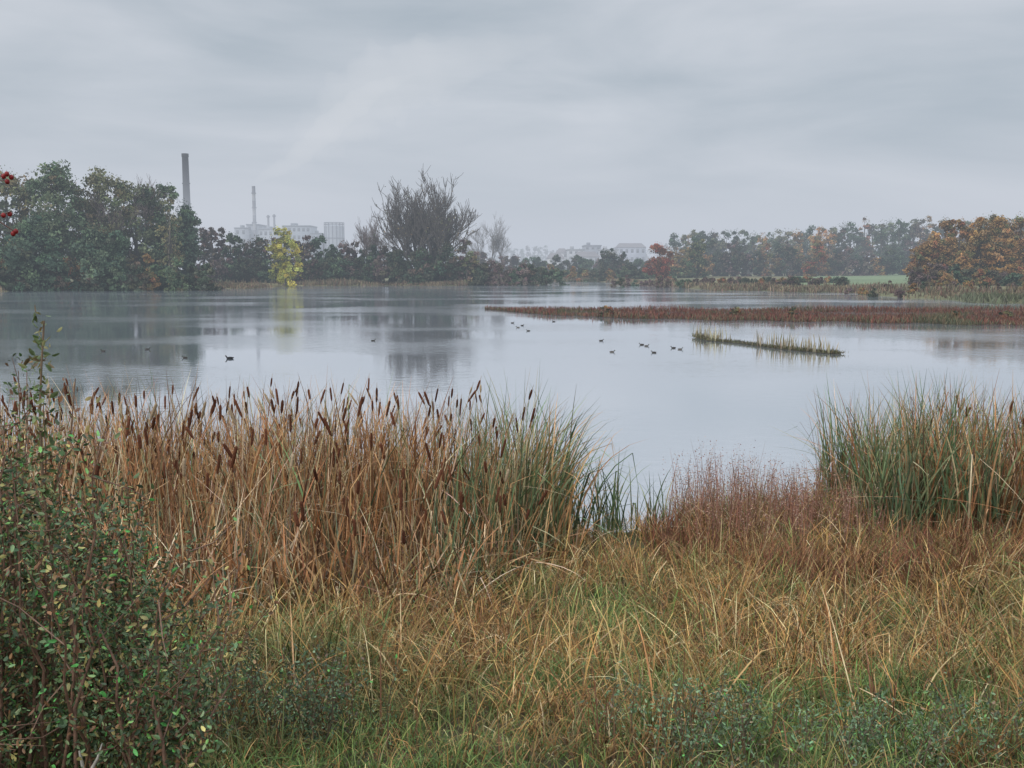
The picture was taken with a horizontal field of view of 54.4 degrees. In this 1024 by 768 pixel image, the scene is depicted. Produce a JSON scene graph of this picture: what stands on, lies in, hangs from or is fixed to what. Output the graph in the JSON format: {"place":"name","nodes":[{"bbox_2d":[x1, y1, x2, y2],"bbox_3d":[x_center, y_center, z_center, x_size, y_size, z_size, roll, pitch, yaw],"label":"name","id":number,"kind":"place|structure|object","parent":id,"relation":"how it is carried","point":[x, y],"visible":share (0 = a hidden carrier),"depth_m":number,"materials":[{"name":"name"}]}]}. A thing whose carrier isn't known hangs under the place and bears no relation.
{"place":"outdoors","nodes":[
{"label":"outdoors","id":0,"kind":"place"},
{"bbox_2d":[0,171,17,235],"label":"hawthorn berry branch","id":1,"kind":"object","parent":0,"point":[14,232],"visible":1,"depth_m":3.45,"materials":[{"name":"green plant"}]},
{"bbox_2d":[0,187,191,281],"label":"woodland background","id":2,"kind":"structure","parent":0,"point":[14,198],"depth_m":225.81,"materials":[{"name":"green plant"}]},
{"bbox_2d":[84,175,171,280],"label":"tree","id":3,"kind":"object","parent":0,"point":[119,212],"visible":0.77,"depth_m":198.99,"materials":[{"name":"green plant"}]},
{"bbox_2d":[0,282,1023,537],"bbox_3d":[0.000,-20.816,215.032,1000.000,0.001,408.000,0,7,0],"label":"lake water","id":4,"kind":"structure","parent":0,"point":[664,406],"depth_m":43.33,"materials":[{"name":"grey liquid"}]},
{"bbox_2d":[0,277,1023,304],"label":"shore reeds","id":5,"kind":"object","parent":4,"relation":"in","point":[983,294],"visible":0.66,"depth_m":174.96,"materials":[{"name":"brown plant"}]},
{"bbox_2d":[688,325,848,353],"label":"reeds","id":6,"kind":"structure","parent":4,"relation":"in","point":[785,344],"depth_m":50.55,"materials":[{"name":"plant"}]},
{"bbox_2d":[0,0,1023,268],"label":"sky","id":7,"kind":"structure","parent":0,"point":[609,123],"materials":[{"name":"grey"}]},
{"bbox_2d":[2,269,1023,767],"bbox_3d":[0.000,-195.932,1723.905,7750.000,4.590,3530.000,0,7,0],"label":"ground","id":8,"kind":"structure","parent":0,"point":[894,279],"depth_m":5.63,"materials":[{"name":"brown soil"}]},
{"bbox_2d":[0,165,45,256],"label":"deciduous tree","id":9,"kind":"object","parent":8,"relation":"on","point":[13,186],"visible":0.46,"depth_m":194.22,"materials":[{"name":"green plant"}]},
{"bbox_2d":[0,215,68,290],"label":"deciduous tree","id":10,"kind":"object","parent":8,"relation":"on","point":[37,275],"visible":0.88,"depth_m":179.53,"materials":[{"name":"green plant"}]},
{"bbox_2d":[17,159,111,281],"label":"deciduous tree","id":11,"kind":"object","parent":8,"relation":"on","point":[56,176],"visible":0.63,"depth_m":190.85,"materials":[{"name":"green plant"}]},
{"bbox_2d":[54,222,130,290],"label":"deciduous tree","id":12,"kind":"object","parent":8,"relation":"on","point":[87,248],"visible":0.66,"depth_m":182.67,"materials":[{"name":"green plant"}]},
{"bbox_2d":[64,166,137,279],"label":"deciduous tree","id":13,"kind":"object","parent":8,"relation":"on","point":[94,179],"visible":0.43,"depth_m":197.63,"materials":[{"name":"green plant"}]},
{"bbox_2d":[0,252,222,290],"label":"woodland understory","id":14,"kind":"object","parent":8,"relation":"on","point":[167,278],"visible":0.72,"depth_m":182.95,"materials":[{"name":"green plant"}]},
{"bbox_2d":[0,306,284,767],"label":"hawthorn bush","id":15,"kind":"object","parent":8,"relation":"on","point":[132,677],"visible":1,"depth_m":4.18,"materials":[{"name":"green plant"}]},
{"bbox_2d":[105,178,183,274],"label":"deciduous tree","id":16,"kind":"object","parent":8,"relation":"on","point":[147,234],"visible":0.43,"depth_m":202.01,"materials":[{"name":"green plant"}]},
{"bbox_2d":[131,182,186,276],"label":"deciduous tree","id":17,"kind":"object","parent":8,"relation":"on","point":[160,219],"visible":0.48,"depth_m":205.68,"materials":[{"name":"green plant"}]},
{"bbox_2d":[155,194,190,271],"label":"slender tree","id":18,"kind":"object","parent":8,"relation":"on","point":[170,249],"visible":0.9,"depth_m":197.59,"materials":[{"name":"green plant"}]},
{"bbox_2d":[167,198,204,277],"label":"deciduous tree","id":19,"kind":"object","parent":8,"relation":"on","point":[189,220],"visible":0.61,"depth_m":210.61,"materials":[{"name":"green plant"}]},
{"bbox_2d":[181,153,190,207],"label":"brick chimney","id":20,"kind":"object","parent":8,"relation":"on","point":[185,177],"visible":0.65,"depth_m":882.81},
{"bbox_2d":[156,628,277,760],"bbox_3d":[-1.558,1.571,5.154,0.776,0.804,0.943,0,7,0],"label":"leafy weed","id":21,"kind":"object","parent":8,"relation":"on","point":[226,699],"visible":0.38,"depth_m":5.13,"materials":[{"name":"green plant"}]},
{"bbox_2d":[234,225,249,256],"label":"factory building","id":22,"kind":"structure","parent":8,"relation":"on","point":[242,231],"depth_m":880.74,"materials":[{"name":"grey concrete"}]},
{"bbox_2d":[251,186,256,246],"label":"steel flue stack","id":23,"kind":"object","parent":8,"relation":"on","point":[254,207],"visible":0.67,"depth_m":887.20,"materials":[{"name":"grey metal"}]},
{"bbox_2d":[246,223,266,254],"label":"factory building","id":24,"kind":"structure","parent":8,"relation":"on","point":[258,226],"depth_m":890.42,"materials":[{"name":"grey concrete"}]},
{"bbox_2d":[266,214,275,227],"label":"twin flue stack","id":25,"kind":"object","parent":8,"relation":"on","point":[273,216],"visible":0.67,"depth_m":888.30,"materials":[{"name":"grey metal"}]},
{"bbox_2d":[258,226,284,265],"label":"factory building","id":26,"kind":"structure","parent":8,"relation":"on","point":[268,231],"depth_m":875.79,"materials":[{"name":"grey concrete"}]},
{"bbox_2d":[265,225,304,286],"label":"yellow autumn tree","id":27,"kind":"object","parent":8,"relation":"on","point":[280,252],"visible":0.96,"depth_m":221.64,"materials":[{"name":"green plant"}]},
{"bbox_2d":[180,227,400,282],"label":"shoreline trees","id":28,"kind":"object","parent":8,"relation":"on","point":[312,245],"visible":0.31,"depth_m":250.51,"materials":[{"name":"green plant"}]},
{"bbox_2d":[282,223,316,263],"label":"factory building","id":29,"kind":"structure","parent":8,"relation":"on","point":[299,232],"depth_m":885.49,"materials":[{"name":"grey concrete"}]},
{"bbox_2d":[310,230,324,257],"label":"factory building","id":30,"kind":"structure","parent":8,"relation":"on","point":[316,234],"depth_m":882.25,"materials":[{"name":"grey concrete"}]},
{"bbox_2d":[230,631,407,759],"bbox_3d":[-1.093,1.647,5.306,0.726,0.762,1.199,-5,8,-38],"label":"leafy weed","id":31,"kind":"object","parent":8,"relation":"on","point":[341,695],"visible":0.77,"depth_m":5.15,"materials":[{"name":"green plant"}]},
{"bbox_2d":[0,353,640,632],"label":"cattail reed bed","id":32,"kind":"object","parent":8,"relation":"on","point":[556,507],"visible":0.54,"depth_m":11.45,"materials":[{"name":"brown plant"}]},
{"bbox_2d":[324,222,344,257],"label":"storage silo","id":33,"kind":"object","parent":8,"relation":"on","point":[334,233],"visible":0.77,"depth_m":883.55,"materials":[{"name":"grey concrete"}]},
{"bbox_2d":[341,210,381,277],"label":"bare tree","id":34,"kind":"object","parent":8,"relation":"on","point":[369,239],"visible":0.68,"depth_m":248.05,"materials":[{"name":"grey plant"}]},
{"bbox_2d":[355,219,395,256],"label":"bare tree","id":35,"kind":"object","parent":8,"relation":"on","point":[362,233],"visible":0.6,"depth_m":249.00,"materials":[{"name":"grey plant"}]},
{"bbox_2d":[207,251,571,285],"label":"shoreline trees","id":36,"kind":"object","parent":8,"relation":"on","point":[354,268],"visible":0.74,"depth_m":244.35,"materials":[{"name":"green plant"}]},
{"bbox_2d":[383,249,415,283],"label":"willow bush","id":37,"kind":"object","parent":8,"relation":"on","point":[395,257],"visible":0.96,"depth_m":242.06,"materials":[{"name":"green plant"}]},
{"bbox_2d":[400,247,437,283],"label":"willow bush","id":38,"kind":"object","parent":8,"relation":"on","point":[418,264],"visible":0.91,"depth_m":241.56,"materials":[{"name":"green plant"}]},
{"bbox_2d":[366,167,481,278],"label":"willow tree","id":39,"kind":"object","parent":8,"relation":"on","point":[428,227],"visible":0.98,"depth_m":243.32,"materials":[{"name":"grey plant"}]},
{"bbox_2d":[429,241,458,281],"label":"willow bush","id":40,"kind":"object","parent":8,"relation":"on","point":[440,269],"visible":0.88,"depth_m":242.35,"materials":[{"name":"green plant"}]},
{"bbox_2d":[455,239,479,283],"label":"willow bush","id":41,"kind":"object","parent":8,"relation":"on","point":[467,253],"visible":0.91,"depth_m":242.59,"materials":[{"name":"green plant"}]},
{"bbox_2d":[467,229,491,259],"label":"bare tree","id":42,"kind":"object","parent":8,"relation":"on","point":[482,243],"visible":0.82,"depth_m":396.07,"materials":[{"name":"grey plant"}]},
{"bbox_2d":[480,212,505,260],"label":"bare tree","id":43,"kind":"object","parent":8,"relation":"on","point":[494,242],"visible":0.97,"depth_m":394.16,"materials":[{"name":"grey plant"}]},
{"bbox_2d":[488,225,511,262],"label":"bare tree","id":44,"kind":"object","parent":8,"relation":"on","point":[503,241],"visible":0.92,"depth_m":395.73,"materials":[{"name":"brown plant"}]},
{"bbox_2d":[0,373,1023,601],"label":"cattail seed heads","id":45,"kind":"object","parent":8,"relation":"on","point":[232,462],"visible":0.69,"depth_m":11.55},
{"bbox_2d":[1,465,1023,767],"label":"bank grass","id":46,"kind":"structure","parent":8,"relation":"on","point":[739,629],"depth_m":7.06,"materials":[{"name":"plant"}]},
{"bbox_2d":[404,243,687,267],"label":"distant tree line","id":47,"kind":"object","parent":8,"relation":"on","point":[508,250],"visible":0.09,"depth_m":1348.91,"materials":[{"name":"grey plant"}]},
{"bbox_2d":[546,253,563,265],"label":"warehouse","id":48,"kind":"structure","parent":8,"relation":"on","point":[550,256],"depth_m":740.50,"materials":[{"name":"grey concrete"}]},
{"bbox_2d":[473,250,648,276],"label":"hedgerow","id":49,"kind":"object","parent":8,"relation":"on","point":[581,263],"visible":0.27,"depth_m":394.11,"materials":[{"name":"green plant"}]},
{"bbox_2d":[556,248,566,267],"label":"office building","id":50,"kind":"structure","parent":8,"relation":"on","point":[562,251],"depth_m":838.51,"materials":[{"name":"grey concrete"}]},
{"bbox_2d":[566,246,584,264],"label":"office building","id":51,"kind":"structure","parent":8,"relation":"on","point":[571,252],"depth_m":818.10,"materials":[{"name":"grey concrete"}]},
{"bbox_2d":[550,275,614,281],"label":"waterside bushes","id":52,"kind":"object","parent":8,"relation":"on","point":[599,279],"visible":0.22,"depth_m":312.18,"materials":[{"name":"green plant"}]},
{"bbox_2d":[573,252,599,268],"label":"warehouse","id":53,"kind":"structure","parent":8,"relation":"on","point":[591,255],"depth_m":722.31,"materials":[{"name":"grey concrete"}]},
{"bbox_2d":[582,242,601,253],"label":"office building","id":54,"kind":"structure","parent":8,"relation":"on","point":[587,247],"depth_m":877.10,"materials":[{"name":"grey concrete"}]},
{"bbox_2d":[598,246,618,259],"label":"office building","id":55,"kind":"structure","parent":8,"relation":"on","point":[616,251],"depth_m":828.01,"materials":[{"name":"grey concrete"}]},
{"bbox_2d":[596,248,632,273],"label":"bush group","id":56,"kind":"object","parent":8,"relation":"on","point":[619,263],"visible":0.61,"depth_m":357.05,"materials":[{"name":"green plant"}]},
{"bbox_2d":[534,264,697,279],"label":"hedgerow","id":57,"kind":"object","parent":8,"relation":"on","point":[632,271],"visible":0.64,"depth_m":324.82,"materials":[{"name":"green plant"}]},
{"bbox_2d":[615,243,645,268],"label":"warehouse","id":58,"kind":"structure","parent":8,"relation":"on","point":[633,251],"depth_m":857.96,"materials":[{"name":"grey concrete"}]},
{"bbox_2d":[571,449,690,540],"bbox_3d":[1.613,1.641,15.186,2.300,1.642,2.621,-6,9,-41],"label":"green reed clump","id":59,"kind":"object","parent":8,"relation":"on","point":[613,507],"visible":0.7,"depth_m":15.06,"materials":[{"name":"green plant"}]},
{"bbox_2d":[642,242,674,279],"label":"red autumn tree","id":60,"kind":"object","parent":8,"relation":"on","point":[658,268],"visible":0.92,"depth_m":297.51,"materials":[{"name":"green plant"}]},
{"bbox_2d":[679,236,711,277],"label":"deciduous tree","id":61,"kind":"object","parent":8,"relation":"on","point":[698,260],"visible":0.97,"depth_m":326.82,"materials":[{"name":"green plant"}]},
{"bbox_2d":[610,274,849,287],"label":"waterside bushes","id":62,"kind":"object","parent":8,"relation":"on","point":[806,279],"visible":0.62,"depth_m":224.43,"materials":[{"name":"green plant"}]},
{"bbox_2d":[599,661,869,767],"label":"leafy weed","id":63,"kind":"object","parent":8,"relation":"on","point":[744,729],"visible":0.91,"depth_m":4.88,"materials":[{"name":"green plant"}]},
{"bbox_2d":[780,274,801,285],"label":"round bush","id":64,"kind":"object","parent":8,"relation":"on","point":[793,280],"visible":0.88,"depth_m":208.53,"materials":[{"name":"green plant"}]},
{"bbox_2d":[801,238,828,276],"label":"deciduous tree","id":65,"kind":"object","parent":8,"relation":"on","point":[809,268],"visible":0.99,"depth_m":337.00,"materials":[{"name":"brown plant"}]},
{"bbox_2d":[623,439,1023,604],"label":"red brown dock stems","id":66,"kind":"object","parent":8,"relation":"on","point":[658,533],"visible":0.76,"depth_m":12.98,"materials":[{"name":"brown plant"}]},
{"bbox_2d":[644,216,1023,275],"bbox_3d":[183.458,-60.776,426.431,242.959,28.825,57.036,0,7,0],"label":"autumn woodland","id":67,"kind":"object","parent":8,"relation":"on","point":[863,242],"visible":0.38,"depth_m":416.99,"materials":[{"name":"green plant"}]},
{"bbox_2d":[834,276,850,285],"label":"round bush","id":68,"kind":"object","parent":8,"relation":"on","point":[840,281],"visible":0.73,"depth_m":203.37,"materials":[{"name":"green plant"}]},
{"bbox_2d":[708,672,1023,767],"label":"leafy weed","id":69,"kind":"object","parent":8,"relation":"on","point":[877,734],"visible":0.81,"depth_m":4.91,"materials":[{"name":"green plant"}]},
{"bbox_2d":[775,367,1023,550],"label":"reed bed","id":70,"kind":"object","parent":8,"relation":"on","point":[973,469],"visible":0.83,"depth_m":13.83,"materials":[{"name":"green plant"}]},
{"bbox_2d":[844,280,1023,297],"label":"waterside bushes","id":71,"kind":"object","parent":8,"relation":"on","point":[898,293],"visible":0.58,"depth_m":148.44,"materials":[{"name":"green plant"}]},
{"bbox_2d":[900,211,1023,282],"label":"autumn woodland","id":72,"kind":"object","parent":8,"relation":"on","point":[1005,252],"visible":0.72,"depth_m":207.53,"materials":[{"name":"orange plant"}]},
{"bbox_2d":[905,262,1023,286],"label":"waterside bushes","id":73,"kind":"object","parent":8,"relation":"on","point":[940,274],"visible":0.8,"depth_m":187.06,"materials":[{"name":"green plant"}]},
{"bbox_2d":[484,303,1023,325],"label":"red vegetation island","id":74,"kind":"structure","parent":0,"point":[988,315],"depth_m":82.17,"materials":[{"name":"brown plant"}]}
]}

